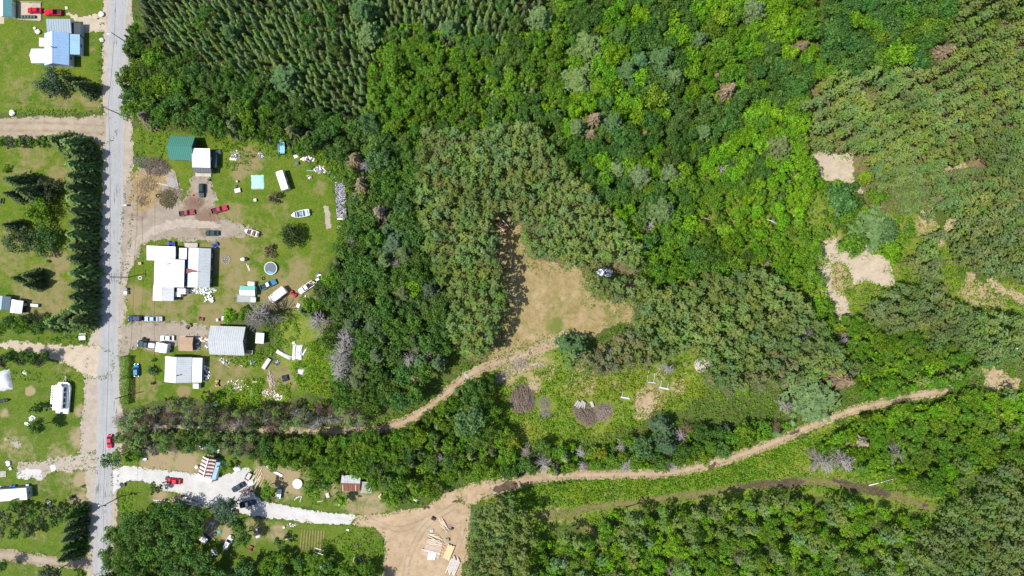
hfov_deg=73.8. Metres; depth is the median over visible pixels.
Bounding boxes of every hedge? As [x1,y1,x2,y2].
[119,356,131,376]
[119,377,131,404]
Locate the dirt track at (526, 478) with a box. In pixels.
[118,331,949,503]
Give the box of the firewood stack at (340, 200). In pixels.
[335,182,346,219]
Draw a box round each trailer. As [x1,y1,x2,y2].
[52,376,71,413]
[155,342,171,352]
[234,295,254,302]
[244,472,251,480]
[269,286,287,303]
[276,170,289,190]
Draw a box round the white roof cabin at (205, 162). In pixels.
[192,148,218,176]
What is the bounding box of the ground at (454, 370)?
[0,0,1023,575]
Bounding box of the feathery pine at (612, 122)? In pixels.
[599,111,623,133]
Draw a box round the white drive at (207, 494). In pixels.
[113,466,355,524]
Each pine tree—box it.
[415,184,425,195]
[418,208,430,221]
[419,173,432,187]
[420,126,431,139]
[420,241,432,252]
[422,182,434,195]
[422,219,435,234]
[427,240,439,253]
[429,253,441,265]
[430,160,443,171]
[430,209,442,221]
[431,229,444,242]
[434,129,449,143]
[440,153,451,166]
[440,194,450,208]
[440,263,451,274]
[445,319,458,332]
[447,126,460,141]
[448,163,460,176]
[453,153,465,167]
[455,253,467,264]
[455,287,467,298]
[456,213,469,225]
[456,276,468,287]
[457,232,468,244]
[458,323,472,335]
[458,336,472,347]
[459,163,472,177]
[459,175,470,188]
[460,263,472,275]
[461,558,475,575]
[463,177,478,191]
[464,195,474,208]
[464,290,479,300]
[464,320,476,333]
[465,271,476,283]
[465,539,477,555]
[467,166,480,178]
[467,330,478,343]
[468,299,483,311]
[468,524,481,539]
[469,199,484,210]
[470,209,484,221]
[470,549,483,562]
[472,344,484,358]
[473,144,486,154]
[473,152,485,165]
[474,554,489,571]
[475,320,485,331]
[476,230,491,244]
[477,286,488,297]
[478,219,494,232]
[479,128,491,142]
[480,208,489,219]
[480,310,492,323]
[481,187,494,199]
[482,253,494,265]
[482,323,498,335]
[482,528,495,545]
[482,567,494,575]
[483,265,494,277]
[484,331,496,344]
[485,233,500,248]
[485,244,496,255]
[487,278,499,289]
[489,165,502,180]
[490,144,500,157]
[490,188,505,201]
[490,310,504,322]
[491,264,506,278]
[491,511,504,527]
[492,128,504,142]
[493,545,506,567]
[494,152,507,169]
[494,289,506,301]
[494,493,507,513]
[494,516,506,535]
[495,532,508,544]
[495,560,509,574]
[499,157,515,172]
[499,200,509,212]
[502,146,514,158]
[503,133,514,145]
[503,504,517,517]
[504,186,514,198]
[505,539,517,562]
[509,210,523,224]
[511,120,522,133]
[512,178,526,192]
[513,155,525,168]
[514,167,524,179]
[516,506,531,525]
[516,542,528,560]
[518,559,530,575]
[519,233,532,243]
[520,121,531,136]
[527,144,538,157]
[531,170,540,182]
[534,144,546,159]
[535,137,547,149]
[536,155,548,168]
[537,200,548,214]
[539,224,550,237]
[540,168,550,181]
[545,144,557,157]
[545,214,559,227]
[549,223,563,238]
[554,235,563,247]
[555,214,565,226]
[556,158,570,171]
[558,204,569,215]
[560,182,571,193]
[560,357,574,368]
[563,211,577,223]
[564,349,579,361]
[565,192,575,206]
[569,176,580,193]
[574,189,585,204]
[578,183,592,194]
[579,351,593,365]
[581,268,595,281]
[581,278,595,291]
[582,249,593,264]
[584,192,594,204]
[587,204,600,216]
[589,363,604,375]
[591,283,604,298]
[591,348,604,363]
[593,273,602,286]
[594,225,607,237]
[595,248,608,262]
[596,356,608,369]
[599,287,612,302]
[601,251,614,264]
[604,228,615,241]
[604,240,615,251]
[604,349,616,361]
[608,289,623,304]
[608,360,621,372]
[609,278,623,291]
[609,340,623,354]
[610,332,625,345]
[611,228,624,242]
[619,348,632,362]
[622,358,636,371]
[623,287,636,299]
[624,329,635,342]
[624,506,637,525]
[626,239,642,254]
[628,273,646,290]
[629,336,645,350]
[630,316,646,331]
[630,357,643,368]
[632,326,644,339]
[635,302,652,318]
[639,314,652,326]
[640,285,650,299]
[640,355,654,369]
[641,343,657,355]
[642,293,656,304]
[648,335,661,349]
[650,284,661,298]
[656,320,668,336]
[660,287,673,302]
[664,328,679,344]
[674,299,691,313]
[674,339,689,353]
[675,309,692,326]
[677,285,690,298]
[678,326,692,340]
[682,294,699,306]
[688,287,704,297]
[688,329,703,344]
[688,538,701,552]
[693,301,710,315]
[693,349,709,365]
[694,314,708,328]
[697,331,716,345]
[697,367,713,381]
[698,320,715,333]
[701,343,715,354]
[703,501,722,521]
[704,350,719,362]
[704,364,719,376]
[705,270,722,284]
[705,311,719,323]
[706,281,721,294]
[707,320,721,331]
[711,370,724,384]
[713,335,726,349]
[716,290,730,306]
[718,301,734,316]
[719,276,735,290]
[719,316,736,332]
[725,375,739,391]
[726,283,745,299]
[727,324,743,339]
[729,269,749,283]
[730,299,749,314]
[731,377,750,393]
[732,311,750,323]
[733,340,747,352]
[737,288,755,301]
[738,548,757,568]
[739,342,757,353]
[739,353,755,368]
[739,370,759,384]
[743,329,762,344]
[745,297,761,312]
[746,283,760,295]
[750,267,771,280]
[750,319,767,331]
[750,357,769,369]
[750,381,766,393]
[753,289,773,303]
[755,370,768,383]
[756,335,776,351]
[758,279,775,291]
[759,312,780,327]
[759,357,780,371]
[759,371,777,385]
[764,297,781,310]
[764,544,785,565]
[767,365,785,376]
[768,307,788,319]
[769,284,786,299]
[769,328,790,341]
[773,335,789,351]
[775,343,799,357]
[777,495,799,511]
[779,333,801,347]
[780,358,799,370]
[782,317,798,331]
[782,366,797,382]
[783,525,806,546]
[784,288,804,302]
[784,298,803,312]
[784,323,805,334]
[787,350,808,365]
[790,312,810,327]
[794,337,813,351]
[794,369,815,382]
[797,302,812,314]
[799,363,824,375]
[800,347,824,360]
[803,333,826,348]
[808,316,826,332]
[813,339,839,351]
[818,346,846,360]
[819,353,834,368]
[822,361,846,379]
[823,506,846,525]
[859,299,887,314]
[870,525,896,545]
[880,309,899,324]
[893,549,917,568]
[894,257,920,268]
[894,286,923,298]
[896,301,919,311]
[906,312,937,327]
[909,268,941,280]
[916,229,949,241]
[921,305,946,319]
[922,259,942,271]
[924,288,944,302]
[928,297,955,309]
[931,322,963,335]
[938,328,970,343]
[941,253,972,266]
[952,333,982,346]
[953,255,989,271]
[972,265,1008,279]
[973,246,1004,259]
[973,342,1004,355]
[978,233,1006,246]
[981,212,1014,226]
[988,331,1023,344]
[994,262,1023,275]
[997,315,1023,327]
[1003,247,1023,261]
[1003,271,1023,281]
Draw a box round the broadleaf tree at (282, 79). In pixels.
[269,65,299,100]
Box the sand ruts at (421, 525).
[363,494,466,575]
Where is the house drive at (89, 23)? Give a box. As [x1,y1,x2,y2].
[66,12,106,33]
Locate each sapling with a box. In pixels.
[0,507,6,519]
[0,512,16,527]
[0,524,11,537]
[5,499,20,511]
[6,136,17,146]
[7,526,20,539]
[14,138,21,147]
[16,506,28,518]
[17,517,33,532]
[21,134,32,142]
[22,527,38,538]
[23,504,42,519]
[27,136,37,146]
[34,515,46,526]
[40,504,54,516]
[41,135,50,145]
[47,514,63,527]
[52,502,69,519]
[150,481,162,494]
[217,460,229,472]
[260,480,274,497]
[266,488,276,502]
[273,537,284,548]
[304,480,318,493]
[319,474,333,489]
[336,495,349,506]
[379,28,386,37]
[379,89,386,95]
[395,68,402,75]
[403,117,410,129]
[410,493,417,499]
[411,76,419,84]
[418,488,427,497]
[420,119,430,126]
[432,416,442,423]
[435,44,444,52]
[438,30,445,36]
[443,47,452,55]
[455,439,466,452]
[462,56,468,62]
[477,105,485,114]
[478,449,486,457]
[479,70,487,77]
[479,119,486,128]
[480,84,489,92]
[484,95,492,104]
[492,42,500,51]
[494,439,500,447]
[497,420,505,429]
[506,101,513,110]
[514,80,520,89]
[530,68,540,75]
[537,79,544,89]
[542,103,549,111]
[542,540,551,548]
[544,446,551,455]
[544,463,553,473]
[547,93,553,103]
[558,145,568,152]
[561,22,568,30]
[567,443,575,452]
[580,111,587,119]
[584,548,593,557]
[594,566,604,574]
[602,201,612,208]
[602,546,609,554]
[607,510,618,520]
[610,525,617,536]
[640,462,650,471]
[677,274,684,281]
[683,510,691,518]
[691,232,700,240]
[697,20,704,28]
[703,514,712,524]
[711,92,718,101]
[716,549,726,560]
[720,200,730,208]
[721,98,730,106]
[723,558,733,565]
[726,510,735,519]
[732,498,740,507]
[734,566,745,575]
[743,232,753,240]
[751,533,762,541]
[752,218,763,228]
[752,432,760,441]
[760,241,768,246]
[761,217,769,226]
[764,224,774,234]
[765,259,776,270]
[766,196,776,204]
[769,187,778,193]
[772,565,781,575]
[773,506,782,516]
[777,193,787,203]
[782,176,793,189]
[789,518,801,530]
[790,182,801,192]
[790,558,799,567]
[791,551,800,559]
[793,495,800,505]
[797,274,806,281]
[807,525,814,532]
[809,551,817,558]
[811,557,819,565]
[813,298,822,305]
[817,189,826,197]
[821,181,830,189]
[821,292,827,299]
[828,444,837,452]
[831,219,844,230]
[831,500,842,511]
[833,441,844,448]
[833,563,839,574]
[834,179,842,189]
[836,538,846,547]
[839,225,849,234]
[840,445,851,457]
[840,570,849,575]
[843,210,854,219]
[843,465,853,475]
[847,421,858,433]
[848,223,859,233]
[849,181,859,190]
[850,208,861,216]
[852,192,862,200]
[852,216,861,223]
[852,374,861,381]
[853,334,861,341]
[855,427,864,434]
[860,206,870,214]
[862,373,871,381]
[864,331,873,339]
[865,502,873,511]
[866,338,874,347]
[867,320,873,329]
[871,352,883,360]
[872,471,883,480]
[872,533,882,543]
[872,564,881,574]
[878,385,885,395]
[878,548,886,555]
[881,366,888,374]
[882,424,892,435]
[884,463,895,473]
[889,365,898,375]
[891,432,900,441]
[891,461,902,470]
[893,215,903,223]
[893,552,903,561]
[895,222,900,233]
[895,347,903,355]
[895,376,905,385]
[895,450,908,459]
[896,439,905,450]
[897,522,906,529]
[901,226,915,235]
[902,236,912,244]
[903,355,912,363]
[905,534,914,543]
[906,218,915,228]
[906,475,916,486]
[907,468,917,474]
[908,383,916,393]
[911,375,920,386]
[917,516,927,525]
[925,366,935,373]
[931,363,939,370]
[935,355,945,363]
[944,394,956,401]
[972,464,984,472]
[983,362,992,370]
[987,405,996,416]
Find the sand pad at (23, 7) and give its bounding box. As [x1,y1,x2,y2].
[0,2,39,23]
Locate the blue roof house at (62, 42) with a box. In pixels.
[29,19,83,67]
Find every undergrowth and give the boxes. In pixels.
[0,0,1023,575]
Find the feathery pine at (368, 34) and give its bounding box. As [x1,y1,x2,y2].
[357,21,382,49]
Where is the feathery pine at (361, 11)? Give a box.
[349,0,380,29]
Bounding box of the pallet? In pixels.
[0,471,5,476]
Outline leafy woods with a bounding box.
[100,0,1023,575]
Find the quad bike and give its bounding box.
[167,241,175,245]
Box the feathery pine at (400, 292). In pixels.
[393,280,411,301]
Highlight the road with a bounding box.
[91,0,127,575]
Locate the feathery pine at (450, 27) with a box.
[440,18,461,38]
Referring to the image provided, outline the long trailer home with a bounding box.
[0,486,32,500]
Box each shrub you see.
[1,164,9,172]
[28,403,41,413]
[43,401,51,410]
[147,365,156,375]
[264,244,275,257]
[266,191,281,204]
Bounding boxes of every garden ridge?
[299,529,302,549]
[302,529,305,549]
[305,529,308,549]
[308,530,311,549]
[311,530,313,550]
[314,530,316,550]
[317,530,319,549]
[320,530,322,548]
[322,530,325,549]
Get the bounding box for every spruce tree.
[0,218,28,234]
[2,170,43,187]
[2,189,28,204]
[10,270,28,283]
[13,182,53,207]
[21,268,48,281]
[22,279,49,291]
[43,308,77,333]
[47,130,81,158]
[57,311,88,333]
[57,546,85,562]
[59,74,83,90]
[59,134,95,151]
[59,528,89,543]
[60,535,86,552]
[61,514,90,533]
[63,501,91,520]
[64,158,102,177]
[64,182,96,194]
[64,239,99,254]
[65,169,101,188]
[65,190,103,208]
[65,226,102,246]
[66,204,101,221]
[66,250,103,267]
[66,277,99,292]
[67,145,102,163]
[67,216,102,232]
[67,287,103,307]
[67,300,103,316]
[68,260,105,283]
[69,307,102,332]
[71,80,100,101]
[125,49,140,59]
[139,15,152,22]
[140,6,155,17]
[143,20,155,30]
[144,31,155,40]
[150,19,163,27]
[151,30,163,41]
[152,6,165,15]
[156,25,168,35]
[158,2,172,11]
[162,51,174,59]
[163,9,176,19]
[166,2,179,15]
[166,18,177,28]
[167,45,180,55]
[168,0,180,6]
[170,36,182,46]
[171,18,183,29]
[175,2,186,12]
[179,41,191,49]
[180,35,193,44]
[183,0,193,10]
[183,23,196,33]
[186,10,195,20]
[187,32,199,43]
[189,3,200,11]
[192,10,206,19]
[192,38,203,46]
[200,38,212,47]
[201,64,211,72]
[202,0,213,10]
[202,46,215,57]
[208,37,221,49]
[209,51,222,64]
[209,62,221,70]
[211,2,224,14]
[212,16,222,27]
[219,50,231,60]
[220,43,231,53]
[225,1,238,11]
[225,119,254,142]
[226,8,238,17]
[228,14,238,24]
[228,47,236,57]
[228,60,240,69]
[235,12,245,21]
[235,24,246,34]
[235,54,246,63]
[237,41,248,52]
[238,62,250,71]
[244,1,254,11]
[244,8,256,18]
[244,52,255,61]
[245,59,257,70]
[246,36,256,44]
[249,13,259,23]
[249,43,260,53]
[252,20,263,31]
[253,0,262,7]
[253,5,265,15]
[253,29,261,38]
[254,36,263,46]
[255,49,265,61]
[258,42,269,52]
[260,20,271,32]
[261,52,272,61]
[263,38,272,48]
[265,8,275,18]
[265,27,273,37]
[268,54,278,64]
[270,11,278,22]
[271,0,281,12]
[271,59,282,68]
[272,30,282,41]
[272,40,284,50]
[275,21,283,30]
[276,0,286,8]
[280,53,290,64]
[282,34,291,45]
[285,123,310,150]
[288,37,299,48]
[289,2,300,10]
[290,64,299,76]
[291,7,301,19]
[293,55,301,63]
[294,17,300,27]
[296,86,304,93]
[297,0,307,10]
[297,49,305,57]
[297,81,305,88]
[298,305,312,317]
[299,63,308,74]
[299,93,309,104]
[300,57,311,67]
[305,49,313,59]
[305,99,314,108]
[306,75,313,84]
[306,130,318,141]
[307,0,317,11]
[307,68,316,77]
[308,7,314,17]
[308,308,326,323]
[309,26,318,37]
[313,11,322,22]
[313,86,322,95]
[314,101,323,108]
[315,0,323,13]
[317,17,326,29]
[317,95,325,104]
[319,50,326,61]
[320,68,328,78]
[321,91,332,101]
[323,84,332,94]
[326,56,336,65]
[328,73,337,82]
[329,62,338,73]
[330,90,339,99]
[331,32,340,40]
[331,80,340,91]
[331,99,336,107]
[331,108,341,116]
[332,37,340,46]
[332,254,347,269]
[337,76,347,87]
[338,61,346,70]
[340,34,350,46]
[340,52,347,62]
[340,67,349,75]
[343,14,350,23]
[343,83,353,94]
[343,116,355,126]
[345,0,352,6]
[346,95,354,105]
[347,66,354,77]
[348,24,355,36]
[348,76,357,86]
[349,49,357,59]
[351,34,358,42]
[352,62,360,70]
[352,101,361,109]
[352,108,359,116]
[353,93,361,103]
[355,23,361,31]
[356,39,364,50]
[358,106,363,115]
[359,67,368,77]
[359,86,367,97]
[359,170,373,176]
[361,45,370,55]
[377,0,385,9]
[378,9,385,19]
[378,332,392,344]
[379,2,388,12]
[380,18,389,29]
[388,0,393,8]
[390,7,396,18]
[393,298,408,308]
[394,15,403,25]
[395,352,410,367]
[399,0,407,5]
[403,8,411,18]
[403,15,411,26]
[405,26,412,36]
[405,61,413,71]
[407,296,416,305]
[409,457,420,467]
[414,2,422,14]
[414,443,425,450]
[417,16,423,24]
[421,5,428,16]
[423,20,431,30]
[426,10,434,21]
[430,14,438,27]
[431,0,440,10]
[431,460,441,473]
[433,437,443,449]
[434,420,442,430]
[436,12,443,22]
[438,0,444,6]
[439,35,446,47]
[440,4,447,17]
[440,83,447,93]
[444,0,450,7]
[445,409,454,418]
[447,6,454,18]
[454,386,463,397]
[461,24,466,35]
[464,446,478,460]
[468,14,475,24]
[473,25,482,36]
[475,10,482,20]
[475,16,483,29]
[483,17,489,28]
[484,10,491,20]
[484,25,491,33]
[487,2,495,13]
[487,443,500,457]
[492,23,498,34]
[495,34,501,44]
[497,25,503,36]
[504,8,511,21]
[512,5,521,16]
[512,465,522,479]
[520,10,527,21]
[521,2,528,13]
[522,18,528,28]
[529,1,536,9]
[549,461,561,475]
[558,449,571,462]
[720,420,729,430]
[726,518,737,529]
[739,563,753,575]
[742,520,753,534]
[771,427,781,436]
[823,510,837,525]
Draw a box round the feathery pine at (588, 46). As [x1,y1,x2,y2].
[565,28,604,66]
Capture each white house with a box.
[147,243,213,300]
[164,356,204,388]
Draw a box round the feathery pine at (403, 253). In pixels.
[392,245,415,267]
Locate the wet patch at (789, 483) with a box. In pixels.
[421,430,928,509]
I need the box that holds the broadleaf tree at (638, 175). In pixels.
[627,163,651,188]
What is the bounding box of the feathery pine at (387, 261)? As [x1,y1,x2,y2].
[375,250,396,272]
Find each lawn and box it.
[0,0,102,330]
[0,329,91,575]
[119,450,394,575]
[121,127,338,408]
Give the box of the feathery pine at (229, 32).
[222,23,238,41]
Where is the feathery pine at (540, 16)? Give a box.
[526,5,555,32]
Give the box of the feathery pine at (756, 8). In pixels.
[737,0,766,27]
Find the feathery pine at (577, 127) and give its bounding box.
[570,117,588,140]
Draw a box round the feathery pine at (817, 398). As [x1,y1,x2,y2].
[780,368,841,426]
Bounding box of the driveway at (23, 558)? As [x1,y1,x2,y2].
[0,549,91,572]
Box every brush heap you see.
[132,155,146,165]
[136,176,157,194]
[136,194,150,206]
[141,156,170,175]
[157,188,178,209]
[167,184,186,197]
[188,199,203,207]
[267,371,275,387]
[441,523,453,533]
[498,367,510,381]
[509,356,528,370]
[509,383,535,414]
[538,397,549,409]
[539,409,552,418]
[571,402,598,426]
[593,401,613,421]
[693,356,710,371]
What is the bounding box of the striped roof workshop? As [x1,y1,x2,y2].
[196,454,221,482]
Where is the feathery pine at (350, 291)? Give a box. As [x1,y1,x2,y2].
[344,285,360,297]
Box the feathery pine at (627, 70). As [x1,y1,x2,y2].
[615,58,639,91]
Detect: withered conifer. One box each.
[136,112,159,131]
[346,151,366,172]
[354,175,373,196]
[372,204,393,225]
[410,369,419,382]
[582,113,601,131]
[582,129,595,141]
[709,82,735,104]
[711,72,719,81]
[791,40,808,58]
[822,366,855,390]
[845,429,868,447]
[916,43,955,73]
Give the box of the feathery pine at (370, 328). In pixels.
[362,320,384,337]
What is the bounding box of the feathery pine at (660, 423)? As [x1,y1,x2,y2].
[647,411,673,435]
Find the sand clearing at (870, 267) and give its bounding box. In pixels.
[807,149,895,319]
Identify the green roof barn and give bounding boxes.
[166,136,197,160]
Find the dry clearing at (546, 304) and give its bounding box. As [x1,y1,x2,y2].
[479,213,635,376]
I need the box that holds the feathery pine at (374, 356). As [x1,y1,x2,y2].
[368,342,388,366]
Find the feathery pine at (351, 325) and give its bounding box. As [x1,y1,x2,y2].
[341,314,364,334]
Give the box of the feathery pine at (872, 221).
[847,204,897,254]
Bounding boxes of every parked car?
[28,7,42,13]
[128,315,142,321]
[133,364,139,375]
[145,316,157,321]
[161,335,174,340]
[166,477,181,484]
[198,183,205,197]
[205,230,218,235]
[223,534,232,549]
[232,482,244,492]
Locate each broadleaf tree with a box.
[0,312,15,328]
[0,325,10,335]
[0,354,6,368]
[0,559,12,572]
[1,225,37,253]
[1,349,14,361]
[10,316,32,331]
[11,354,18,363]
[16,356,25,365]
[18,349,32,362]
[19,194,51,226]
[22,314,37,324]
[24,223,59,258]
[25,353,38,365]
[26,321,38,335]
[27,417,48,433]
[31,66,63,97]
[31,356,47,366]
[32,319,46,334]
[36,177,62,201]
[37,564,65,575]
[39,351,49,359]
[41,317,56,332]
[55,327,65,332]
[72,319,87,329]
[97,545,117,562]
[99,571,116,575]
[100,451,124,468]
[100,526,124,545]
[112,540,137,566]
[114,67,138,89]
[117,561,145,575]
[118,99,140,120]
[118,511,141,539]
[122,34,146,54]
[122,435,143,453]
[133,517,158,542]
[133,539,159,566]
[142,46,164,68]
[146,502,171,526]
[148,105,171,126]
[149,73,172,96]
[151,535,175,561]
[155,62,176,83]
[159,515,181,536]
[165,501,186,521]
[167,90,190,110]
[171,528,194,552]
[172,563,192,575]
[178,548,198,566]
[181,61,205,84]
[181,506,209,529]
[187,101,211,126]
[190,83,212,101]
[192,550,215,572]
[193,567,210,575]
[197,66,218,87]
[208,116,229,137]
[210,568,234,575]
[211,76,231,95]
[211,496,239,525]
[222,99,243,121]
[223,76,249,98]
[223,307,237,324]
[226,517,247,533]
[230,530,251,547]
[233,558,257,575]
[238,109,257,130]
[238,306,256,322]
[241,82,258,103]
[252,71,271,91]
[254,105,273,121]
[262,88,281,107]
[269,65,299,100]
[269,123,289,144]
[274,114,295,134]
[277,223,303,249]
[285,91,303,113]
[291,106,313,127]
[298,294,321,314]
[299,134,319,156]
[309,106,328,125]
[311,125,331,144]
[313,280,332,299]
[319,292,341,308]
[319,325,341,351]
[321,267,341,290]
[322,111,343,135]
[328,141,350,163]
[330,301,350,323]
[331,239,358,263]
[331,385,354,410]
[335,269,351,287]
[336,166,358,185]
[341,118,361,138]
[342,211,365,232]
[342,253,363,277]
[345,268,371,289]
[345,298,363,321]
[347,386,371,407]
[349,193,372,214]
[349,288,368,308]
[350,328,370,350]
[350,342,370,364]
[354,300,379,322]
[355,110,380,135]
[357,253,377,274]
[358,208,377,230]
[360,128,383,151]
[360,378,380,397]
[362,395,381,415]
[363,331,383,354]
[364,147,390,170]
[364,229,387,248]
[364,474,381,492]
[365,167,387,188]
[365,361,388,383]
[367,262,390,286]
[368,188,387,208]
[368,310,387,330]
[372,294,395,318]
[374,277,393,299]
[377,378,399,400]
[378,174,403,197]
[378,313,403,334]
[379,342,404,366]
[380,490,400,507]
[381,45,405,73]
[382,269,405,291]
[383,156,400,174]
[387,324,410,350]
[387,390,411,410]
[388,168,404,180]
[388,209,413,232]
[391,260,410,285]
[391,360,414,386]
[392,194,412,213]
[396,174,419,199]
[399,229,424,249]
[400,144,416,164]
[402,160,426,179]
[403,313,423,335]
[404,279,421,297]
[404,384,424,403]
[405,247,431,270]
[406,268,430,286]
[408,219,426,236]
[413,296,434,315]
[413,359,432,386]
[416,333,437,355]
[422,302,446,322]
[426,318,451,344]
[431,290,450,311]
[453,402,486,435]
[459,378,486,407]
[509,436,520,449]
[548,131,567,147]
[568,145,587,164]
[578,92,597,111]
[588,7,605,27]
[590,53,611,70]
[593,447,607,460]
[594,93,613,111]
[596,185,617,202]
[597,170,614,187]
[598,82,616,101]
[600,5,619,26]
[604,43,624,64]
[609,126,629,146]
[612,189,633,209]
[613,13,632,32]
[613,89,635,108]
[620,120,636,138]
[621,155,636,174]
[622,186,643,204]
[626,140,645,161]
[627,37,643,55]
[627,163,651,188]
[629,106,646,125]
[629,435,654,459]
[630,206,650,226]
[631,3,651,23]
[632,69,649,87]
[639,83,669,108]
[640,0,655,9]
[641,32,661,49]
[642,110,663,129]
[642,233,659,249]
[643,71,659,91]
[643,158,664,178]
[653,76,673,92]
[658,0,680,10]
[658,146,681,166]
[658,243,674,259]
[659,31,678,49]
[664,18,695,45]
[664,92,681,109]
[664,209,682,228]
[666,256,685,277]
[667,172,686,193]
[669,49,688,70]
[671,0,691,16]
[671,137,690,156]
[674,100,694,122]
[676,187,692,205]
[683,45,703,63]
[683,62,703,80]
[687,179,702,200]
[688,0,708,19]
[688,244,708,264]
[700,15,722,39]
[700,73,717,92]
[703,247,726,266]
[708,144,731,164]
[709,37,737,61]
[711,5,733,25]
[711,261,731,278]
[717,248,733,267]
[718,65,738,85]
[720,113,738,132]
[722,140,739,159]
[726,24,745,42]
[727,1,749,19]
[730,129,750,149]
[734,39,755,61]
[734,148,756,167]
[742,24,760,43]
[742,106,762,126]
[746,80,763,99]
[747,36,765,56]
[751,134,770,154]
[752,98,772,117]
[753,113,770,131]
[763,33,780,54]
[765,102,783,123]
[768,89,789,108]
[774,126,795,140]
[779,73,795,90]
[780,43,799,60]
[781,107,800,129]
[783,96,803,115]
[784,81,807,98]
[789,147,808,167]
[790,156,819,189]
[793,68,811,91]
[801,6,822,26]
[814,16,848,51]
[819,39,842,62]
[820,63,841,86]
[821,0,847,19]
[825,184,858,216]
[829,12,855,37]
[833,57,854,78]
[835,233,869,258]
[837,31,862,54]
[841,0,862,13]
[847,9,866,27]
[850,46,874,71]
[852,29,875,52]
[856,170,874,186]
[862,11,885,33]
[865,186,889,206]
[866,46,884,66]
[868,1,890,21]
[871,28,892,47]
[877,218,899,244]
[877,239,902,265]
[878,13,903,36]
[884,0,904,4]
[884,37,916,67]
[885,0,905,17]
[893,1,920,29]
[899,15,924,43]
[902,0,924,13]
[904,48,930,70]
[908,29,933,51]
[913,16,937,35]
[919,0,940,18]
[928,25,946,48]
[935,0,960,22]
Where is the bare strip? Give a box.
[323,205,330,228]
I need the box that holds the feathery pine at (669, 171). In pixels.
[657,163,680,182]
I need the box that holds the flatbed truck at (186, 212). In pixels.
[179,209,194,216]
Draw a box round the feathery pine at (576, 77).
[557,58,599,105]
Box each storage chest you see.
[248,282,255,286]
[276,488,282,498]
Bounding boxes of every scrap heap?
[170,496,181,501]
[189,288,216,293]
[194,337,200,350]
[197,336,207,341]
[204,365,209,381]
[227,379,247,390]
[231,150,239,159]
[243,487,255,495]
[262,388,275,397]
[300,156,314,161]
[314,165,326,173]
[596,268,612,276]
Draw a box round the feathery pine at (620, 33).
[605,24,629,45]
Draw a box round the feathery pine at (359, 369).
[349,356,369,378]
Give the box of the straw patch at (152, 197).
[127,170,169,212]
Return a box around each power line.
[103,7,115,559]
[129,184,137,390]
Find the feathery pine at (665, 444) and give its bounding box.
[651,430,677,455]
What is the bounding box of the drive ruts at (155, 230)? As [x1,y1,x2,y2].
[121,218,219,293]
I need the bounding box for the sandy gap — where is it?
[496,88,1023,421]
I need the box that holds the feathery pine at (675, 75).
[664,67,685,88]
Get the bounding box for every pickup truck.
[44,8,62,15]
[137,340,155,348]
[211,205,227,213]
[239,499,255,507]
[259,279,276,290]
[298,280,314,293]
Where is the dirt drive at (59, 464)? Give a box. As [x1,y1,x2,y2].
[5,438,95,480]
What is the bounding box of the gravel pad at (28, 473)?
[17,468,42,479]
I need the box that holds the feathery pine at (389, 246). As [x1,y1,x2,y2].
[375,224,411,258]
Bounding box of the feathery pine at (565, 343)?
[552,332,576,354]
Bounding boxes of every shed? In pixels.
[0,0,15,17]
[0,296,14,310]
[10,299,26,313]
[178,337,195,350]
[255,333,265,343]
[341,474,371,492]
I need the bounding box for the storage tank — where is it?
[30,303,39,306]
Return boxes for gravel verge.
[80,0,133,575]
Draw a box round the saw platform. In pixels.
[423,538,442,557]
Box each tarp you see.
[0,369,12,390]
[233,465,240,472]
[251,175,263,187]
[276,350,291,359]
[282,374,289,381]
[292,344,296,359]
[296,345,298,358]
[297,368,304,374]
[298,345,302,359]
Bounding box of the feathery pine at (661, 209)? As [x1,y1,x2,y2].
[643,195,674,225]
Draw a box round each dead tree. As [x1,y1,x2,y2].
[111,409,128,426]
[141,412,157,424]
[145,442,158,453]
[152,419,166,431]
[158,410,173,421]
[166,396,181,412]
[166,409,182,420]
[169,443,181,455]
[181,408,198,422]
[218,406,231,415]
[218,415,229,428]
[226,417,239,430]
[236,418,243,428]
[242,414,254,424]
[243,308,264,333]
[245,291,282,328]
[259,410,271,424]
[265,418,280,433]
[270,414,286,428]
[284,405,293,414]
[290,407,302,418]
[296,419,305,430]
[306,309,339,340]
[306,409,313,419]
[307,419,318,431]
[312,410,324,426]
[315,403,326,415]
[323,413,333,423]
[325,350,347,372]
[326,404,340,417]
[329,339,356,369]
[331,362,354,385]
[335,328,362,353]
[340,410,355,422]
[346,237,357,247]
[354,415,369,429]
[361,161,371,172]
[392,259,400,267]
[403,351,418,364]
[425,350,437,359]
[520,441,535,457]
[534,452,553,472]
[575,445,587,456]
[579,461,586,470]
[615,441,625,450]
[620,459,631,472]
[644,221,654,230]
[657,360,675,375]
[665,565,672,575]
[667,462,676,472]
[672,428,685,442]
[680,421,692,434]
[732,553,741,564]
[770,421,781,432]
[774,394,792,412]
[802,446,835,475]
[806,328,813,338]
[829,445,854,472]
[839,336,848,344]
[884,441,904,464]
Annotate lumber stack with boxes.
[443,544,454,560]
[445,555,459,575]
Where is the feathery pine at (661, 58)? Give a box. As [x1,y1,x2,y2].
[645,42,676,76]
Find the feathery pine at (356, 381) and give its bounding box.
[346,371,368,388]
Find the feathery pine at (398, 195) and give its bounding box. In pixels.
[392,189,409,203]
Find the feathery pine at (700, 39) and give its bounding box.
[688,31,708,50]
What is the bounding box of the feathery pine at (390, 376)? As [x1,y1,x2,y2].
[379,367,394,381]
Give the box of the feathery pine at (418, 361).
[410,350,431,370]
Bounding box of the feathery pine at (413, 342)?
[403,331,424,353]
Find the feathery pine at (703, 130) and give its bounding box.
[693,123,712,144]
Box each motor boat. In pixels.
[244,229,259,236]
[278,139,284,154]
[291,209,310,217]
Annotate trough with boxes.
[261,357,271,369]
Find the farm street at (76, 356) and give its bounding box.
[0,339,98,377]

